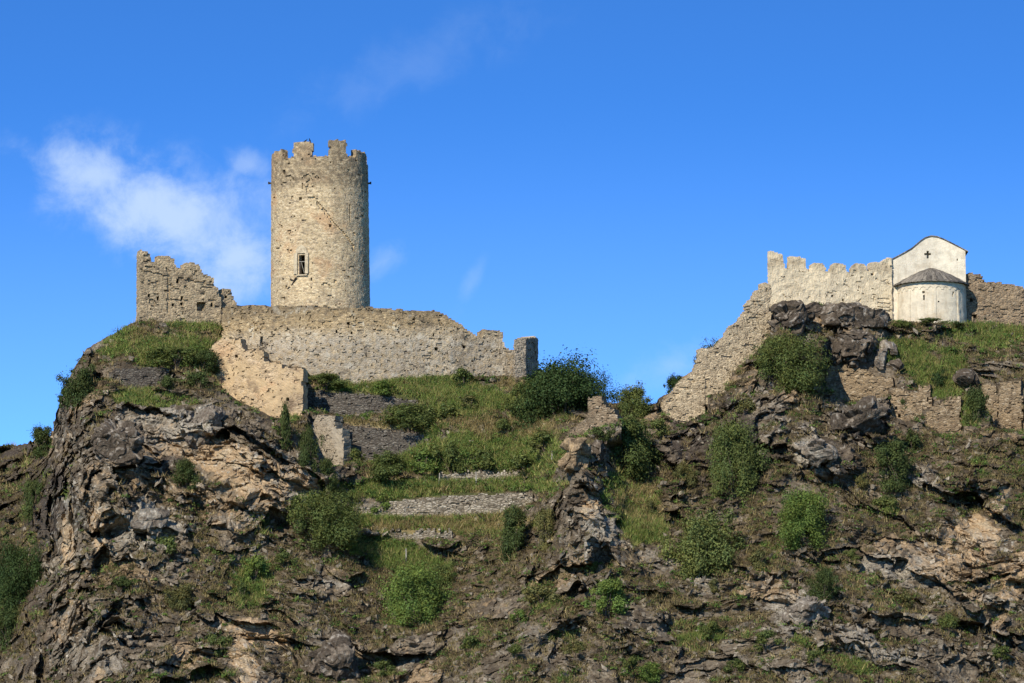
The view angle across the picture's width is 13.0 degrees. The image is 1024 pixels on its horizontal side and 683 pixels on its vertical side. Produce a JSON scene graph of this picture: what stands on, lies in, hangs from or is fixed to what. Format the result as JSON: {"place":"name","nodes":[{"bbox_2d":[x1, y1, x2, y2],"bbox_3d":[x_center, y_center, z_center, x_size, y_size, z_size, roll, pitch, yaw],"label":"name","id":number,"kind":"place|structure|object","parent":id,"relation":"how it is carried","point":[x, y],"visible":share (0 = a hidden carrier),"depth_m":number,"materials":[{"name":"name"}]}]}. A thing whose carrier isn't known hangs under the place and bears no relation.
{"place":"outdoors","nodes":[
{"label":"outdoors","id":0,"kind":"place"},
{"bbox_2d":[0,302,1023,682],"bbox_3d":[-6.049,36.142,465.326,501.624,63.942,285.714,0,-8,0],"label":"hillside","id":1,"kind":"structure","parent":0,"point":[228,458],"depth_m":376.62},
{"bbox_2d":[0,602,20,650],"bbox_3d":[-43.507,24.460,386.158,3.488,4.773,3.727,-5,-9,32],"label":"bush","id":2,"kind":"object","parent":1,"relation":"on","point":[8,620],"visible":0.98,"depth_m":385.63,"materials":[{"name":"green plant"}]},
{"bbox_2d":[0,528,51,617],"bbox_3d":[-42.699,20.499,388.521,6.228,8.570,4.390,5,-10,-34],"label":"bush","id":3,"kind":"object","parent":1,"relation":"on","point":[15,575],"visible":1,"depth_m":387.81,"materials":[{"name":"green plant"}]},
{"bbox_2d":[18,472,44,523],"bbox_3d":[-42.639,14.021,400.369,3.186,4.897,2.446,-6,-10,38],"label":"bush","id":4,"kind":"object","parent":1,"relation":"on","point":[37,488],"visible":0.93,"depth_m":400.15,"materials":[{"name":"green plant"}]},
{"bbox_2d":[28,422,52,459],"bbox_3d":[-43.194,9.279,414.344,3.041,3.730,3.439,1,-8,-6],"label":"bush","id":5,"kind":"object","parent":1,"relation":"on","point":[40,435],"visible":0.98,"depth_m":413.73,"materials":[{"name":"green plant"}]},
{"bbox_2d":[54,359,96,410],"bbox_3d":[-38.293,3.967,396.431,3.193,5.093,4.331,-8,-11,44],"label":"bush","id":6,"kind":"object","parent":1,"relation":"on","point":[81,387],"visible":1,"depth_m":395.94,"materials":[{"name":"green plant"}]},
{"bbox_2d":[90,418,144,466],"bbox_3d":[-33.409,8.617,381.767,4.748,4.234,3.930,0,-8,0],"label":"boulder","id":7,"kind":"object","parent":1,"relation":"on","point":[123,441],"visible":1,"depth_m":380.36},
{"bbox_2d":[107,575,132,593],"bbox_3d":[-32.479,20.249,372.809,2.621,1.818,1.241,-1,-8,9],"label":"bush","id":8,"kind":"object","parent":1,"relation":"on","point":[123,582],"visible":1,"depth_m":372.63,"materials":[{"name":"green plant"}]},
{"bbox_2d":[108,367,168,388],"bbox_3d":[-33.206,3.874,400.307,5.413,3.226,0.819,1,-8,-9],"label":"terrace wall","id":9,"kind":"structure","parent":1,"relation":"on","point":[136,376],"depth_m":400.07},
{"bbox_2d":[126,508,169,533],"bbox_3d":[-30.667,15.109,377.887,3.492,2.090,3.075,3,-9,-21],"label":"boulder","id":10,"kind":"object","parent":1,"relation":"on","point":[141,521],"visible":1,"depth_m":376.66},
{"bbox_2d":[153,535,180,559],"bbox_3d":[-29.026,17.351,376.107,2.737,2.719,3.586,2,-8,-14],"label":"bush","id":11,"kind":"object","parent":1,"relation":"on","point":[168,542],"visible":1,"depth_m":375.77,"materials":[{"name":"green plant"}]},
{"bbox_2d":[143,344,202,370],"bbox_3d":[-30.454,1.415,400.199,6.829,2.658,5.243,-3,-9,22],"label":"bush","id":12,"kind":"object","parent":1,"relation":"on","point":[166,354],"visible":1,"depth_m":399.60,"materials":[{"name":"green plant"}]},
{"bbox_2d":[136,249,220,334],"bbox_3d":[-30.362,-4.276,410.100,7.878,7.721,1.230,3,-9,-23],"label":"ruined wall","id":13,"kind":"structure","parent":1,"relation":"on","point":[167,289],"depth_m":409.43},
{"bbox_2d":[162,583,194,610],"bbox_3d":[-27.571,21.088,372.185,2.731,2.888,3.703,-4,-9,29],"label":"bush","id":14,"kind":"object","parent":1,"relation":"on","point":[174,599],"visible":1,"depth_m":371.80,"materials":[{"name":"green plant"}]},
{"bbox_2d":[169,456,206,496],"bbox_3d":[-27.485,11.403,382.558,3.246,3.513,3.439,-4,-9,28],"label":"bush","id":15,"kind":"object","parent":1,"relation":"on","point":[184,469],"visible":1,"depth_m":382.21,"materials":[{"name":"green plant"}]},
{"bbox_2d":[186,370,210,388],"bbox_3d":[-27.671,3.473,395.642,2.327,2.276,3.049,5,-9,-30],"label":"bush","id":16,"kind":"object","parent":1,"relation":"on","point":[201,377],"visible":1,"depth_m":395.61,"materials":[{"name":"green plant"}]},
{"bbox_2d":[184,405,225,448],"bbox_3d":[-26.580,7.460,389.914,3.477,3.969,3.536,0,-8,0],"label":"boulder","id":17,"kind":"object","parent":1,"relation":"on","point":[214,415],"visible":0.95,"depth_m":388.84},
{"bbox_2d":[188,348,222,374],"bbox_3d":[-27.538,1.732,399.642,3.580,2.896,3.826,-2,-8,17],"label":"bush","id":18,"kind":"object","parent":1,"relation":"on","point":[209,356],"visible":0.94,"depth_m":399.36,"materials":[{"name":"green plant"}]},
{"bbox_2d":[205,630,234,656],"bbox_3d":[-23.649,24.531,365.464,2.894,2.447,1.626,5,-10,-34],"label":"bush","id":19,"kind":"object","parent":1,"relation":"on","point":[213,639],"visible":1,"depth_m":365.14,"materials":[{"name":"green plant"}]},
{"bbox_2d":[218,288,236,321],"bbox_3d":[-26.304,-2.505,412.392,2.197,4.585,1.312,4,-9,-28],"label":"wall stump","id":20,"kind":"object","parent":1,"relation":"on","point":[227,297],"visible":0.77,"depth_m":412.08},
{"bbox_2d":[242,550,270,582],"bbox_3d":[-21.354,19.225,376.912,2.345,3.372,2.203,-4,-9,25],"label":"bush","id":21,"kind":"object","parent":1,"relation":"on","point":[258,562],"visible":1,"depth_m":376.53,"materials":[{"name":"green plant"}]},
{"bbox_2d":[209,337,307,417],"bbox_3d":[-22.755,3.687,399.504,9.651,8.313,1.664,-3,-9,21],"label":"fore wall","id":22,"kind":"structure","parent":1,"relation":"on","point":[256,378],"depth_m":398.67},
{"bbox_2d":[270,550,297,568],"bbox_3d":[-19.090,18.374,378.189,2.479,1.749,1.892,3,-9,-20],"label":"bush","id":23,"kind":"object","parent":1,"relation":"on","point":[280,558],"visible":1,"depth_m":378.01,"materials":[{"name":"green plant"}]},
{"bbox_2d":[277,397,292,451],"bbox_3d":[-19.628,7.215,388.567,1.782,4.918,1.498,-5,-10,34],"label":"bush","id":24,"kind":"object","parent":1,"relation":"on","point":[284,421],"visible":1,"depth_m":388.21,"materials":[{"name":"green plant"}]},
{"bbox_2d":[296,423,325,481],"bbox_3d":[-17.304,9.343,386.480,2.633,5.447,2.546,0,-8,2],"label":"bush","id":25,"kind":"object","parent":1,"relation":"on","point":[307,455],"visible":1,"depth_m":386.42,"materials":[{"name":"green plant"}]},
{"bbox_2d":[268,139,370,307],"bbox_3d":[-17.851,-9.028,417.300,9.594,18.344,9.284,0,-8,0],"label":"round tower","id":26,"kind":"structure","parent":1,"relation":"on","point":[320,231],"depth_m":413.77,"materials":[{"name":"stone"}]},
{"bbox_2d":[294,245,308,275],"bbox_3d":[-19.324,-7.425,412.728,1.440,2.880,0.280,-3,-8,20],"label":"window","id":27,"kind":"structure","parent":26,"relation":"in","point":[301,248],"depth_m":412.68,"materials":[{"name":"stone"}]},
{"bbox_2d":[279,483,367,556],"bbox_3d":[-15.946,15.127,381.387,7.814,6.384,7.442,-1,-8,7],"label":"bush","id":28,"kind":"object","parent":1,"relation":"on","point":[327,528],"visible":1,"depth_m":379.69,"materials":[{"name":"green plant"}]},
{"bbox_2d":[316,455,339,493],"bbox_3d":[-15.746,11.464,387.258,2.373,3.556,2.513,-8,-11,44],"label":"bush","id":29,"kind":"object","parent":1,"relation":"on","point":[328,466],"visible":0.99,"depth_m":387.07,"materials":[{"name":"green plant"}]},
{"bbox_2d":[306,371,350,390],"bbox_3d":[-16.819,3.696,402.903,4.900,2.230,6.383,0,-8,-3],"label":"bush","id":30,"kind":"object","parent":1,"relation":"on","point":[323,378],"visible":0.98,"depth_m":401.42,"materials":[{"name":"green plant"}]},
{"bbox_2d":[311,415,350,465],"bbox_3d":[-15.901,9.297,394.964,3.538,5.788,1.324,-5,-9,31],"label":"wall stub","id":31,"kind":"object","parent":1,"relation":"on","point":[337,443],"depth_m":394.44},
{"bbox_2d":[304,631,360,681],"bbox_3d":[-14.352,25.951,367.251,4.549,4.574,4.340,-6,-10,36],"label":"boulder","id":32,"kind":"object","parent":1,"relation":"on","point":[334,655],"visible":1,"depth_m":365.82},
{"bbox_2d":[307,390,418,414],"bbox_3d":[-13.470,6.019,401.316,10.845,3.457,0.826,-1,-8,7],"label":"terrace wall","id":33,"kind":"structure","parent":1,"relation":"on","point":[343,403],"depth_m":401.16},
{"bbox_2d":[221,305,513,383],"bbox_3d":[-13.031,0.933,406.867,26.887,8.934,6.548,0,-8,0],"label":"curtain wall","id":34,"kind":"structure","parent":1,"relation":"on","point":[363,343],"depth_m":404.70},
{"bbox_2d":[342,425,423,461],"bbox_3d":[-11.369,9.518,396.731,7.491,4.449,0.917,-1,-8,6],"label":"terrace wall","id":35,"kind":"structure","parent":1,"relation":"on","point":[368,442],"depth_m":396.46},
{"bbox_2d":[371,380,398,395],"bbox_3d":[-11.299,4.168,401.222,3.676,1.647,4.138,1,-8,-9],"label":"bush","id":36,"kind":"object","parent":1,"relation":"on","point":[381,386],"visible":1,"depth_m":400.57,"materials":[{"name":"green plant"}]},
{"bbox_2d":[372,659,398,676],"bbox_3d":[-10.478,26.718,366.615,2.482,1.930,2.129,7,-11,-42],"label":"bush","id":37,"kind":"object","parent":1,"relation":"on","point":[383,667],"visible":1,"depth_m":366.39,"materials":[{"name":"green plant"}]},
{"bbox_2d":[367,448,404,481],"bbox_3d":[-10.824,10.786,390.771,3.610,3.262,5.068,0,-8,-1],"label":"bush","id":38,"kind":"object","parent":1,"relation":"on","point":[382,470],"visible":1,"depth_m":390.43,"materials":[{"name":"green plant"}]},
{"bbox_2d":[375,401,437,432],"bbox_3d":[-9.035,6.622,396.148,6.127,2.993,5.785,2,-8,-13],"label":"bush","id":39,"kind":"object","parent":1,"relation":"on","point":[410,412],"visible":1,"depth_m":396.10,"materials":[{"name":"green plant"}]},
{"bbox_2d":[372,560,460,626],"bbox_3d":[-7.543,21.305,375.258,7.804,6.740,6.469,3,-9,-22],"label":"bush","id":40,"kind":"object","parent":1,"relation":"on","point":[413,583],"visible":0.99,"depth_m":374.40,"materials":[{"name":"green plant"}]},
{"bbox_2d":[390,528,452,539],"bbox_3d":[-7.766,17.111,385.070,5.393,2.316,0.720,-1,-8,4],"label":"terrace wall","id":41,"kind":"structure","parent":1,"relation":"on","point":[418,534],"depth_m":384.86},
{"bbox_2d":[409,447,441,475],"bbox_3d":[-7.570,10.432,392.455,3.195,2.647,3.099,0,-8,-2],"label":"bush","id":42,"kind":"object","parent":1,"relation":"on","point":[423,453],"visible":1,"depth_m":392.04,"materials":[{"name":"green plant"}]},
{"bbox_2d":[418,558,458,589],"bbox_3d":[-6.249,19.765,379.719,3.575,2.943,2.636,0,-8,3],"label":"bush","id":43,"kind":"object","parent":1,"relation":"on","point":[443,570],"visible":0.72,"depth_m":379.20,"materials":[{"name":"green plant"}]},
{"bbox_2d":[418,403,463,420],"bbox_3d":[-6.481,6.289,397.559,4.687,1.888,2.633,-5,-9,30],"label":"bush","id":44,"kind":"object","parent":1,"relation":"on","point":[451,410],"visible":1,"depth_m":397.01,"materials":[{"name":"green plant"}]},
{"bbox_2d":[353,493,532,516],"bbox_3d":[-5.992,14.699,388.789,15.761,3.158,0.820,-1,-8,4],"label":"terrace wall","id":45,"kind":"structure","parent":1,"relation":"on","point":[462,504],"depth_m":388.48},
{"bbox_2d":[428,436,469,473],"bbox_3d":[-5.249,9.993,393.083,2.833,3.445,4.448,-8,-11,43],"label":"bush","id":46,"kind":"object","parent":1,"relation":"on","point":[451,454],"visible":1,"depth_m":392.43,"materials":[{"name":"green plant"}]},
{"bbox_2d":[451,365,476,384],"bbox_3d":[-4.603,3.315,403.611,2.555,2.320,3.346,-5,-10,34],"label":"bush","id":47,"kind":"object","parent":1,"relation":"on","point":[460,373],"visible":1,"depth_m":403.33,"materials":[{"name":"green plant"}]},
{"bbox_2d":[460,633,480,648],"bbox_3d":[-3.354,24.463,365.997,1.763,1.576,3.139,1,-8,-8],"label":"bush","id":48,"kind":"object","parent":1,"relation":"on","point":[468,639],"visible":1,"depth_m":365.58,"materials":[{"name":"green plant"}]},
{"bbox_2d":[440,469,519,479],"bbox_3d":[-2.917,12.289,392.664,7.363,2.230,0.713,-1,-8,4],"label":"terrace wall","id":49,"kind":"structure","parent":1,"relation":"on","point":[485,473],"depth_m":392.47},
{"bbox_2d":[467,446,497,472],"bbox_3d":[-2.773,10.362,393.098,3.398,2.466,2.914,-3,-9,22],"label":"bush","id":50,"kind":"object","parent":1,"relation":"on","point":[487,464],"visible":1,"depth_m":392.47,"materials":[{"name":"green plant"}]},
{"bbox_2d":[0,301,1023,682],"bbox_3d":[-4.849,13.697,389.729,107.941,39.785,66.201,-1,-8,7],"label":"brown heath","id":51,"kind":"object","parent":1,"relation":"on","point":[532,545],"visible":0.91,"depth_m":375.05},
{"bbox_2d":[0,300,1023,682],"bbox_3d":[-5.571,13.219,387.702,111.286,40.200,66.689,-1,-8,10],"label":"dry grass","id":52,"kind":"structure","parent":1,"relation":"on","point":[486,424],"depth_m":379.40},
{"bbox_2d":[0,301,1023,682],"bbox_3d":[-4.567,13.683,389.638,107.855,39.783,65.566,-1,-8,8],"label":"scrub","id":53,"kind":"object","parent":1,"relation":"on","point":[528,487],"visible":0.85,"depth_m":382.66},
{"bbox_2d":[1,320,1023,682],"bbox_3d":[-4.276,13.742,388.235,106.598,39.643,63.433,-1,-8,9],"label":"loose stones","id":54,"kind":"object","parent":1,"relation":"on","point":[507,646],"visible":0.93,"depth_m":373.64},
{"bbox_2d":[497,499,528,560],"bbox_3d":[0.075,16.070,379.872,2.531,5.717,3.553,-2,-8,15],"label":"bush","id":55,"kind":"object","parent":1,"relation":"on","point":[513,519],"visible":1,"depth_m":379.75,"materials":[{"name":"green plant"}]},
{"bbox_2d":[3,319,1023,682],"bbox_3d":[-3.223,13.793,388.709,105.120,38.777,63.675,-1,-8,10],"label":"green grass","id":56,"kind":"structure","parent":1,"relation":"on","point":[485,403],"depth_m":393.48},
{"bbox_2d":[502,379,537,414],"bbox_3d":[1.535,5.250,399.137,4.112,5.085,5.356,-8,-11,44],"label":"bush","id":57,"kind":"object","parent":1,"relation":"on","point":[509,404],"visible":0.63,"depth_m":398.01,"materials":[{"name":"green plant"}]},
{"bbox_2d":[507,451,535,475],"bbox_3d":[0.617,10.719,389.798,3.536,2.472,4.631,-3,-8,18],"label":"bush","id":58,"kind":"object","parent":1,"relation":"on","point":[519,461],"visible":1,"depth_m":389.41,"materials":[{"name":"green plant"}]},
{"bbox_2d":[512,336,538,378],"bbox_3d":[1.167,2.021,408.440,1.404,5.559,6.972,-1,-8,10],"label":"corner turret","id":59,"kind":"object","parent":1,"relation":"on","point":[525,349],"visible":0.79,"depth_m":405.87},
{"bbox_2d":[511,383,549,420],"bbox_3d":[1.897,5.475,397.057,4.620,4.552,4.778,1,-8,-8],"label":"bush","id":60,"kind":"object","parent":1,"relation":"on","point":[526,411],"visible":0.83,"depth_m":396.86,"materials":[{"name":"green plant"}]},
{"bbox_2d":[523,429,555,456],"bbox_3d":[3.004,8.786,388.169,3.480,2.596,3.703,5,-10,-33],"label":"bush","id":61,"kind":"object","parent":1,"relation":"on","point":[543,436],"visible":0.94,"depth_m":387.82,"materials":[{"name":"green plant"}]},
{"bbox_2d":[522,584,561,606],"bbox_3d":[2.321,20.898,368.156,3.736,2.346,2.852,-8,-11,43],"label":"bush","id":62,"kind":"object","parent":1,"relation":"on","point":[541,592],"visible":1,"depth_m":368.09,"materials":[{"name":"green plant"}]},
{"bbox_2d":[532,505,555,551],"bbox_3d":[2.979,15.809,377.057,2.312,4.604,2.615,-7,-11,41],"label":"bush","id":63,"kind":"object","parent":1,"relation":"on","point":[544,518],"visible":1,"depth_m":376.66,"materials":[{"name":"green plant"}]},
{"bbox_2d":[506,345,613,431],"bbox_3d":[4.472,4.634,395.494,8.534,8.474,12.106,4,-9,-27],"label":"tree","id":64,"kind":"object","parent":1,"relation":"on","point":[561,386],"visible":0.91,"depth_m":394.20,"materials":[{"name":"green plant"}]},
{"bbox_2d":[559,640,584,657],"bbox_3d":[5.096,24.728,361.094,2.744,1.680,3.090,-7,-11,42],"label":"bush","id":65,"kind":"object","parent":1,"relation":"on","point":[577,647],"visible":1,"depth_m":360.81,"materials":[{"name":"green plant"}]},
{"bbox_2d":[557,437,590,475],"bbox_3d":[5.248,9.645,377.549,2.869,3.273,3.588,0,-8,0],"label":"boulder","id":66,"kind":"object","parent":1,"relation":"on","point":[573,459],"visible":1,"depth_m":376.77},
{"bbox_2d":[567,396,623,436],"bbox_3d":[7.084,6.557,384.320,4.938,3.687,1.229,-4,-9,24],"label":"wall remnant","id":67,"kind":"object","parent":1,"relation":"on","point":[601,412],"depth_m":383.77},
{"bbox_2d":[591,439,606,461],"bbox_3d":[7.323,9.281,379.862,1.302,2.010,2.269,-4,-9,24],"label":"boulder","id":68,"kind":"object","parent":1,"relation":"on","point":[598,451],"visible":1,"depth_m":379.05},
{"bbox_2d":[582,364,626,402],"bbox_3d":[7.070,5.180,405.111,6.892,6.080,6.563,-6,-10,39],"label":"tree","id":69,"kind":"object","parent":1,"relation":"on","point":[603,393],"visible":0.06,"depth_m":403.84,"materials":[{"name":"green plant"}]},
{"bbox_2d":[580,570,631,617],"bbox_3d":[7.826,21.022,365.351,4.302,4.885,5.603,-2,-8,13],"label":"bush","id":70,"kind":"object","parent":1,"relation":"on","point":[606,590],"visible":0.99,"depth_m":364.24,"materials":[{"name":"green plant"}]},
{"bbox_2d":[591,427,621,443],"bbox_3d":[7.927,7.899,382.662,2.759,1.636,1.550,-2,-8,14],"label":"bush","id":71,"kind":"object","parent":1,"relation":"on","point":[598,432],"visible":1,"depth_m":382.41,"materials":[{"name":"green plant"}]},
{"bbox_2d":[611,383,655,418],"bbox_3d":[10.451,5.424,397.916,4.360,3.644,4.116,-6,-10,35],"label":"tree","id":72,"kind":"object","parent":1,"relation":"on","point":[635,395],"visible":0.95,"depth_m":397.63,"materials":[{"name":"green plant"}]},
{"bbox_2d":[607,402,667,485],"bbox_3d":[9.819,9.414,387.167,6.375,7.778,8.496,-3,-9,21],"label":"bush","id":73,"kind":"object","parent":1,"relation":"on","point":[635,458],"visible":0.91,"depth_m":385.33,"materials":[{"name":"green plant"}]},
{"bbox_2d":[634,661,664,682],"bbox_3d":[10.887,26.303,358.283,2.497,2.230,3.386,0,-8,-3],"label":"bush","id":74,"kind":"object","parent":1,"relation":"on","point":[652,671],"visible":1,"depth_m":357.90,"materials":[{"name":"green plant"}]},
{"bbox_2d":[647,416,671,440],"bbox_3d":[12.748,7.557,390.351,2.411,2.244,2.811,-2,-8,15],"label":"bush","id":75,"kind":"object","parent":1,"relation":"on","point":[656,423],"visible":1,"depth_m":390.18,"materials":[{"name":"green plant"}]},
{"bbox_2d":[658,371,704,422],"bbox_3d":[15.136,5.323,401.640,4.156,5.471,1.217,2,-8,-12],"label":"wall remnant","id":76,"kind":"object","parent":1,"relation":"on","point":[681,402],"depth_m":401.23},
{"bbox_2d":[672,460,700,488],"bbox_3d":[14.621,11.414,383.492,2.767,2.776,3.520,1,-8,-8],"label":"bush","id":77,"kind":"object","parent":1,"relation":"on","point":[683,470],"visible":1,"depth_m":382.72,"materials":[{"name":"green plant"}]},
{"bbox_2d":[651,504,750,579],"bbox_3d":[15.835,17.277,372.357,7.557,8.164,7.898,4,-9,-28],"label":"bush","id":78,"kind":"object","parent":1,"relation":"on","point":[697,545],"visible":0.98,"depth_m":370.75,"materials":[{"name":"green plant"}]},
{"bbox_2d":[698,619,718,640],"bbox_3d":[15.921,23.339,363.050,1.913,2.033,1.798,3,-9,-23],"label":"bush","id":79,"kind":"object","parent":1,"relation":"on","point":[712,626],"visible":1,"depth_m":362.72,"materials":[{"name":"green plant"}]},
{"bbox_2d":[692,282,772,406],"bbox_3d":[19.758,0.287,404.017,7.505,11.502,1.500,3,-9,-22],"label":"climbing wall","id":80,"kind":"structure","parent":1,"relation":"on","point":[731,350],"depth_m":403.50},
{"bbox_2d":[720,658,745,673],"bbox_3d":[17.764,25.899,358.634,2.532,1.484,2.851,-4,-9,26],"label":"bush","id":81,"kind":"object","parent":1,"relation":"on","point":[738,665],"visible":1,"depth_m":358.41,"materials":[{"name":"green plant"}]},
{"bbox_2d":[704,411,775,498],"bbox_3d":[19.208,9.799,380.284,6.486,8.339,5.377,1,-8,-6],"label":"bush","id":82,"kind":"object","parent":1,"relation":"on","point":[733,440],"visible":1,"depth_m":379.70,"materials":[{"name":"green plant"}]},
{"bbox_2d":[734,395,755,414],"bbox_3d":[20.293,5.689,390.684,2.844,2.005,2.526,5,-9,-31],"label":"bush","id":83,"kind":"object","parent":1,"relation":"on","point":[746,406],"visible":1,"depth_m":390.47,"materials":[{"name":"green plant"}]},
{"bbox_2d":[744,548,774,570],"bbox_3d":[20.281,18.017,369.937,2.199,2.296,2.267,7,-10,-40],"label":"bush","id":84,"kind":"object","parent":1,"relation":"on","point":[759,564],"visible":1,"depth_m":369.60,"materials":[{"name":"green plant"}]},
{"bbox_2d":[749,627,783,653],"bbox_3d":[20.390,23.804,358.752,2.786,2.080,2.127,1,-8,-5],"label":"bush","id":85,"kind":"object","parent":1,"relation":"on","point":[762,640],"visible":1,"depth_m":358.72,"materials":[{"name":"green plant"}]},
{"bbox_2d":[767,300,814,336],"bbox_3d":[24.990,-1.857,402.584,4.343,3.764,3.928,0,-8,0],"label":"boulder","id":86,"kind":"object","parent":1,"relation":"on","point":[795,315],"visible":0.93,"depth_m":401.77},
{"bbox_2d":[749,327,838,394],"bbox_3d":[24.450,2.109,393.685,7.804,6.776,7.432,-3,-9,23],"label":"bush","id":87,"kind":"object","parent":1,"relation":"on","point":[790,355],"visible":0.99,"depth_m":391.97,"materials":[{"name":"green plant"}]},
{"bbox_2d":[773,481,830,550],"bbox_3d":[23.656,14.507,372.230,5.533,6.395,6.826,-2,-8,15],"label":"bush","id":88,"kind":"object","parent":1,"relation":"on","point":[800,520],"visible":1,"depth_m":371.83,"materials":[{"name":"green plant"}]},
{"bbox_2d":[781,595,830,625],"bbox_3d":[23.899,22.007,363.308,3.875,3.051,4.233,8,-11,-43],"label":"boulder","id":89,"kind":"object","parent":1,"relation":"on","point":[807,609],"visible":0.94,"depth_m":362.08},
{"bbox_2d":[803,438,837,467],"bbox_3d":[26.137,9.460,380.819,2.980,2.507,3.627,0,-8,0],"label":"boulder","id":90,"kind":"object","parent":1,"relation":"on","point":[817,452],"visible":1,"depth_m":379.93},
{"bbox_2d":[801,564,841,601],"bbox_3d":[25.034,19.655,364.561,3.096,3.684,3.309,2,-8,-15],"label":"bush","id":91,"kind":"object","parent":1,"relation":"on","point":[825,578],"visible":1,"depth_m":364.44,"materials":[{"name":"green plant"}]},
{"bbox_2d":[767,251,892,319],"bbox_3d":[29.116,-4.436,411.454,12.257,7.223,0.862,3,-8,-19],"label":"crenellated wall","id":92,"kind":"structure","parent":1,"relation":"on","point":[869,285],"depth_m":411.16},
{"bbox_2d":[822,342,843,367],"bbox_3d":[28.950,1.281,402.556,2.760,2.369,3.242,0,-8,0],"label":"boulder","id":93,"kind":"object","parent":1,"relation":"on","point":[836,357],"visible":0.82,"depth_m":401.47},
{"bbox_2d":[818,302,891,329],"bbox_3d":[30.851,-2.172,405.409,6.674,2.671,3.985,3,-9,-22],"label":"boulder","id":94,"kind":"object","parent":1,"relation":"on","point":[858,315],"visible":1,"depth_m":403.94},
{"bbox_2d":[835,328,874,367],"bbox_3d":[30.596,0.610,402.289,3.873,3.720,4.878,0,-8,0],"label":"boulder","id":95,"kind":"object","parent":1,"relation":"on","point":[857,350],"visible":1,"depth_m":400.88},
{"bbox_2d":[826,363,893,400],"bbox_3d":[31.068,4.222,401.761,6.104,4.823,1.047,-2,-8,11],"label":"wall piece","id":96,"kind":"object","parent":1,"relation":"on","point":[852,383],"depth_m":401.48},
{"bbox_2d":[829,395,893,435],"bbox_3d":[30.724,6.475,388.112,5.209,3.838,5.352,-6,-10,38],"label":"boulder","id":97,"kind":"object","parent":1,"relation":"on","point":[864,415],"visible":0.96,"depth_m":386.81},
{"bbox_2d":[874,348,887,369],"bbox_3d":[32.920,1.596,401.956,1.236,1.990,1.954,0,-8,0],"label":"boulder","id":98,"kind":"object","parent":1,"relation":"on","point":[880,358],"visible":1,"depth_m":401.22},
{"bbox_2d":[871,495,899,514],"bbox_3d":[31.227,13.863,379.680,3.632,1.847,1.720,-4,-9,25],"label":"bush","id":99,"kind":"object","parent":1,"relation":"on","point":[884,500],"visible":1,"depth_m":379.27,"materials":[{"name":"green plant"}]},
{"bbox_2d":[879,339,897,355],"bbox_3d":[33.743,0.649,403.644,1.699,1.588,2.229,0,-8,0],"label":"boulder","id":100,"kind":"object","parent":1,"relation":"on","point":[890,346],"visible":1,"depth_m":403.02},
{"bbox_2d":[869,436,916,497],"bbox_3d":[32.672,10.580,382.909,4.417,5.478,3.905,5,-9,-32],"label":"bush","id":101,"kind":"object","parent":1,"relation":"on","point":[894,456],"visible":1,"depth_m":382.31,"materials":[{"name":"green plant"}]},
{"bbox_2d":[892,591,914,608],"bbox_3d":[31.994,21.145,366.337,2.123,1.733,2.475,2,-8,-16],"label":"bush","id":102,"kind":"object","parent":1,"relation":"on","point":[907,597],"visible":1,"depth_m":366.10,"materials":[{"name":"green plant"}]},
{"bbox_2d":[891,384,932,421],"bbox_3d":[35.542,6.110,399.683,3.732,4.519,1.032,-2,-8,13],"label":"wall piece","id":103,"kind":"object","parent":1,"relation":"on","point":[916,403],"depth_m":399.32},
{"bbox_2d":[903,428,922,451],"bbox_3d":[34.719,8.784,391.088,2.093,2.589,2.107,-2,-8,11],"label":"bush","id":104,"kind":"object","parent":1,"relation":"on","point":[914,440],"visible":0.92,"depth_m":390.68,"materials":[{"name":"green plant"}]},
{"bbox_2d":[891,235,968,322],"bbox_3d":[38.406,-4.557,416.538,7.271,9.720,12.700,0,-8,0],"label":"chapel","id":105,"kind":"structure","parent":1,"relation":"on","point":[928,276],"depth_m":412.41,"materials":[{"name":"paint"}]},
{"bbox_2d":[925,396,961,433],"bbox_3d":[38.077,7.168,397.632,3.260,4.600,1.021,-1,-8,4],"label":"wall piece","id":106,"kind":"object","parent":1,"relation":"on","point":[942,418],"depth_m":397.25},
{"bbox_2d":[937,612,959,636],"bbox_3d":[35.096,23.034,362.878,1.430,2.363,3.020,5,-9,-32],"label":"bush","id":107,"kind":"object","parent":1,"relation":"on","point":[948,621],"visible":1,"depth_m":362.50,"materials":[{"name":"green plant"}]},
{"bbox_2d":[952,368,979,386],"bbox_3d":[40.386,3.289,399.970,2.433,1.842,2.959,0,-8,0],"label":"boulder","id":108,"kind":"object","parent":1,"relation":"on","point":[962,377],"visible":0.99,"depth_m":399.18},
{"bbox_2d":[961,382,992,426],"bbox_3d":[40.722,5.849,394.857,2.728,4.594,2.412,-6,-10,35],"label":"bush","id":109,"kind":"object","parent":1,"relation":"on","point":[977,398],"visible":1,"depth_m":394.54,"materials":[{"name":"green plant"}]},
{"bbox_2d":[982,384,998,427],"bbox_3d":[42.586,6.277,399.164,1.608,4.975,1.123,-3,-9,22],"label":"wall piece","id":110,"kind":"object","parent":1,"relation":"on","point":[993,400],"depth_m":398.76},
{"bbox_2d":[966,272,1023,324],"bbox_3d":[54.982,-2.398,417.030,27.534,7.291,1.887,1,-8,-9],"label":"rubble wall","id":111,"kind":"structure","parent":1,"relation":"on","point":[997,302],"depth_m":414.70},
{"bbox_2d":[991,644,1011,660],"bbox_3d":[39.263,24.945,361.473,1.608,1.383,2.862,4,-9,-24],"label":"bush","id":112,"kind":"object","parent":1,"relation":"on","point":[1004,651],"visible":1,"depth_m":361.18,"materials":[{"name":"green plant"}]},
{"bbox_2d":[999,381,1022,430],"bbox_3d":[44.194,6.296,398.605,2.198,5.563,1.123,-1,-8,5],"label":"wall piece","id":113,"kind":"object","parent":1,"relation":"on","point":[1010,408],"depth_m":398.22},
{"bbox_2d":[0,0,1023,445],"label":"sky","id":114,"kind":"structure","parent":0,"point":[618,179],"materials":[{"name":"blue"}]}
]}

